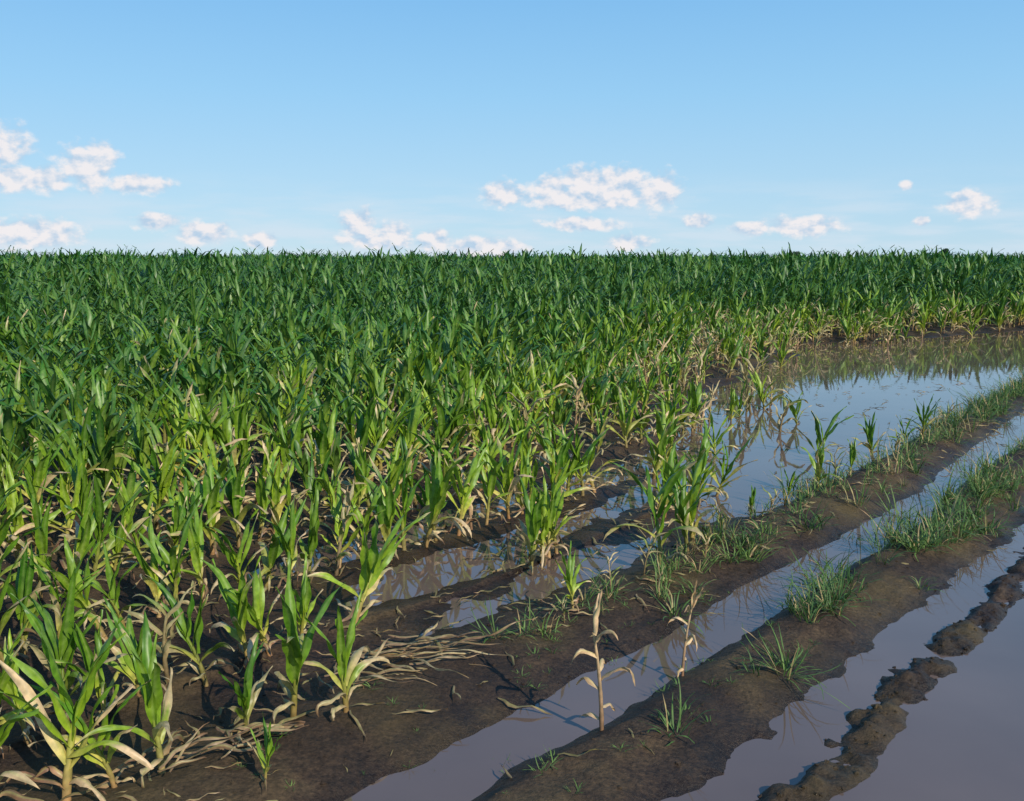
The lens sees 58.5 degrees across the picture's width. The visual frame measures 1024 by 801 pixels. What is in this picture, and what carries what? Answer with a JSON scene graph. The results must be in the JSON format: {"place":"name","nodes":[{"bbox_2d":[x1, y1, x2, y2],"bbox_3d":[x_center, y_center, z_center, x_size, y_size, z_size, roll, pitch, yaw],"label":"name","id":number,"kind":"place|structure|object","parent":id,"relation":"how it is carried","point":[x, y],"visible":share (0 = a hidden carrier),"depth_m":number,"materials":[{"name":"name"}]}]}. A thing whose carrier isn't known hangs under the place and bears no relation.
{"place":"outdoors","nodes":[
{"label":"outdoors","id":0,"kind":"place"},
{"bbox_2d":[0,242,1023,758],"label":"corn field","id":1,"kind":"structure","parent":0,"point":[96,344],"depth_m":10.13,"materials":[{"name":"green plant"}]},
{"bbox_2d":[0,312,1023,800],"bbox_3d":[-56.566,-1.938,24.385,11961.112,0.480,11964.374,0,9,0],"label":"ground","id":2,"kind":"structure","parent":0,"point":[642,772],"depth_m":4.33,"materials":[{"name":"brown soil"}]},
{"bbox_2d":[0,677,52,800],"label":"corn plant","id":3,"kind":"object","parent":2,"relation":"on","point":[16,775],"visible":1,"depth_m":2.92,"materials":[{"name":"green plant"}]},
{"bbox_2d":[0,613,153,800],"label":"corn plant","id":4,"kind":"object","parent":2,"relation":"on","point":[53,736],"visible":0.93,"depth_m":3.10,"materials":[{"name":"green plant"}]},
{"bbox_2d":[28,679,150,789],"bbox_3d":[-1.458,1.170,3.164,0.410,0.436,0.094,0,9,0],"label":"corn plant","id":5,"kind":"object","parent":2,"relation":"on","point":[92,755],"visible":0.81,"depth_m":3.17,"materials":[{"name":"green plant"}]},
{"bbox_2d":[75,610,188,787],"bbox_3d":[-1.322,1.088,3.242,0.337,0.576,0.456,-2,11,-7],"label":"corn plant","id":6,"kind":"object","parent":2,"relation":"on","point":[147,668],"visible":0.97,"depth_m":3.26,"materials":[{"name":"green plant"}]},
{"bbox_2d":[218,634,272,735],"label":"corn plant","id":7,"kind":"object","parent":2,"relation":"on","point":[247,699],"visible":0.84,"depth_m":3.50,"materials":[{"name":"green plant"}]},
{"bbox_2d":[242,717,282,794],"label":"corn plant","id":8,"kind":"object","parent":2,"relation":"on","point":[269,748],"visible":1,"depth_m":3.18,"materials":[{"name":"green plant"}]},
{"bbox_2d":[273,551,345,723],"bbox_3d":[-0.878,0.975,3.644,0.297,0.685,0.499,3,9,19],"label":"corn plant","id":9,"kind":"object","parent":2,"relation":"on","point":[295,648],"visible":0.97,"depth_m":3.65,"materials":[{"name":"green plant"}]},
{"bbox_2d":[136,618,535,771],"bbox_3d":[-0.644,1.221,3.856,0.774,0.208,1.807,5,10,31],"label":"dried leaf pile","id":10,"kind":"object","parent":2,"relation":"on","point":[376,652],"visible":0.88,"depth_m":3.98,"materials":[{"name":"beige plant"}]},
{"bbox_2d":[303,587,389,720],"bbox_3d":[-0.665,1.020,3.699,0.381,0.525,0.291,-4,9,-37],"label":"corn plant","id":11,"kind":"object","parent":2,"relation":"on","point":[350,673],"visible":0.98,"depth_m":3.68,"materials":[{"name":"green plant"}]},
{"bbox_2d":[0,356,1023,800],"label":"corn leaf litter","id":12,"kind":"object","parent":2,"relation":"on","point":[238,718],"visible":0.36,"depth_m":5.12,"materials":[{"name":"beige plant"}]},
{"bbox_2d":[3,416,1023,800],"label":"mud clods","id":13,"kind":"object","parent":2,"relation":"on","point":[873,706],"visible":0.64,"depth_m":4.32,"materials":[{"name":"brown soil"}]},
{"bbox_2d":[514,477,548,574],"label":"corn plant","id":14,"kind":"object","parent":2,"relation":"on","point":[529,534],"visible":0.97,"depth_m":5.63,"materials":[{"name":"green plant"}]},
{"bbox_2d":[517,465,581,558],"bbox_3d":[0.200,0.723,5.872,0.235,0.623,0.488,-5,5,-43],"label":"corn plant","id":15,"kind":"object","parent":2,"relation":"on","point":[548,538],"visible":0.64,"depth_m":5.85,"materials":[{"name":"green plant"}]},
{"bbox_2d":[552,594,570,622],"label":"dried corn plant","id":16,"kind":"object","parent":2,"relation":"on","point":[564,610],"visible":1,"depth_m":4.61,"materials":[{"name":"beige plant"}]},
{"bbox_2d":[555,541,593,611],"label":"corn plant","id":17,"kind":"object","parent":2,"relation":"on","point":[570,581],"visible":0.97,"depth_m":4.80,"materials":[{"name":"green plant"}]},
{"bbox_2d":[570,589,634,730],"bbox_3d":[0.355,1.046,3.592,0.257,0.632,0.217,0,9,0],"label":"dried corn plant","id":18,"kind":"object","parent":2,"relation":"on","point":[601,662],"visible":0.99,"depth_m":3.60,"materials":[{"name":"beige plant"}]},
{"bbox_2d":[601,552,620,588],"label":"dried corn plant","id":19,"kind":"object","parent":2,"relation":"on","point":[608,560],"visible":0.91,"depth_m":5.10,"materials":[{"name":"beige plant"}]},
{"bbox_2d":[231,363,1023,794],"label":"grass weeds","id":20,"kind":"object","parent":2,"relation":"on","point":[979,485],"depth_m":5.98,"materials":[{"name":"green plant"}]},
{"bbox_2d":[634,532,667,574],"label":"dried corn plant","id":21,"kind":"object","parent":2,"relation":"on","point":[648,553],"visible":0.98,"depth_m":5.29,"materials":[{"name":"beige plant"}]},
{"bbox_2d":[602,454,705,566],"bbox_3d":[0.881,0.671,5.486,0.637,0.759,0.219,4,10,25],"label":"corn plant","id":22,"kind":"object","parent":2,"relation":"on","point":[669,484],"visible":0.94,"depth_m":5.51,"materials":[{"name":"green plant"}]},
{"bbox_2d":[650,446,718,551],"bbox_3d":[1.170,0.656,5.865,0.387,0.688,0.610,5,10,28],"label":"corn plant","id":23,"kind":"object","parent":2,"relation":"on","point":[695,491],"visible":0.56,"depth_m":5.87,"materials":[{"name":"green plant"}]},
{"bbox_2d":[667,580,704,676],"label":"dried corn plant","id":24,"kind":"object","parent":2,"relation":"on","point":[694,597],"visible":1,"depth_m":4.09,"materials":[{"name":"beige plant"}]},
{"bbox_2d":[661,470,717,551],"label":"corn plant","id":25,"kind":"object","parent":2,"relation":"on","point":[683,510],"visible":0.9,"depth_m":5.76,"materials":[{"name":"green plant"}]},
{"bbox_2d":[699,526,718,560],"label":"dried corn plant","id":26,"kind":"object","parent":2,"relation":"on","point":[706,544],"visible":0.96,"depth_m":5.52,"materials":[{"name":"beige plant"}]},
{"bbox_2d":[706,496,731,529],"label":"dried corn plant","id":27,"kind":"object","parent":2,"relation":"on","point":[718,520],"visible":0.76,"depth_m":6.06,"materials":[{"name":"beige plant"}]},
{"bbox_2d":[745,485,755,518],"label":"corn plant","id":28,"kind":"object","parent":2,"relation":"on","point":[751,500],"visible":0.98,"depth_m":6.57,"materials":[{"name":"green plant"}]},
{"bbox_2d":[761,485,787,512],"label":"dried corn plant","id":29,"kind":"object","parent":2,"relation":"on","point":[772,500],"visible":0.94,"depth_m":6.70,"materials":[{"name":"beige plant"}]},
{"bbox_2d":[772,463,804,506],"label":"corn plant","id":30,"kind":"object","parent":2,"relation":"on","point":[789,487],"visible":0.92,"depth_m":6.97,"materials":[{"name":"green plant"}]},
{"bbox_2d":[800,438,842,491],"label":"corn plant","id":31,"kind":"object","parent":2,"relation":"on","point":[820,460],"visible":0.87,"depth_m":7.37,"materials":[{"name":"green plant"}]},
{"bbox_2d":[824,447,847,478],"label":"dried corn plant","id":32,"kind":"object","parent":2,"relation":"on","point":[831,455],"visible":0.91,"depth_m":7.66,"materials":[{"name":"beige plant"}]},
{"bbox_2d":[839,435,858,474],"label":"corn plant","id":33,"kind":"object","parent":2,"relation":"on","point":[852,454],"visible":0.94,"depth_m":7.88,"materials":[{"name":"green plant"}]},
{"bbox_2d":[851,412,886,460],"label":"corn plant","id":34,"kind":"object","parent":2,"relation":"on","point":[869,430],"visible":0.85,"depth_m":8.28,"materials":[{"name":"green plant"}]},
{"bbox_2d":[891,429,905,451],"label":"dried corn plant","id":35,"kind":"object","parent":2,"relation":"on","point":[896,443],"visible":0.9,"depth_m":8.72,"materials":[{"name":"beige plant"}]},
{"bbox_2d":[887,415,917,446],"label":"corn plant","id":36,"kind":"object","parent":2,"relation":"on","point":[913,429],"visible":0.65,"depth_m":9.06,"materials":[{"name":"green plant"}]},
{"bbox_2d":[902,394,944,436],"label":"corn plant","id":37,"kind":"object","parent":2,"relation":"on","point":[923,421],"visible":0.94,"depth_m":9.37,"materials":[{"name":"green plant"}]},
{"bbox_2d":[936,402,959,427],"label":"dried corn plant","id":38,"kind":"object","parent":2,"relation":"on","point":[948,412],"visible":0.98,"depth_m":9.89,"materials":[{"name":"green plant"}]},
{"bbox_2d":[0,0,1023,258],"label":"sky","id":39,"kind":"structure","parent":0,"point":[646,126],"materials":[{"name":"blue"}]},
{"bbox_2d":[246,330,1023,800],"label":"flood water","id":40,"kind":"structure","parent":0,"point":[960,738],"depth_m":5.06,"materials":[{"name":"grey liquid"}]}
]}

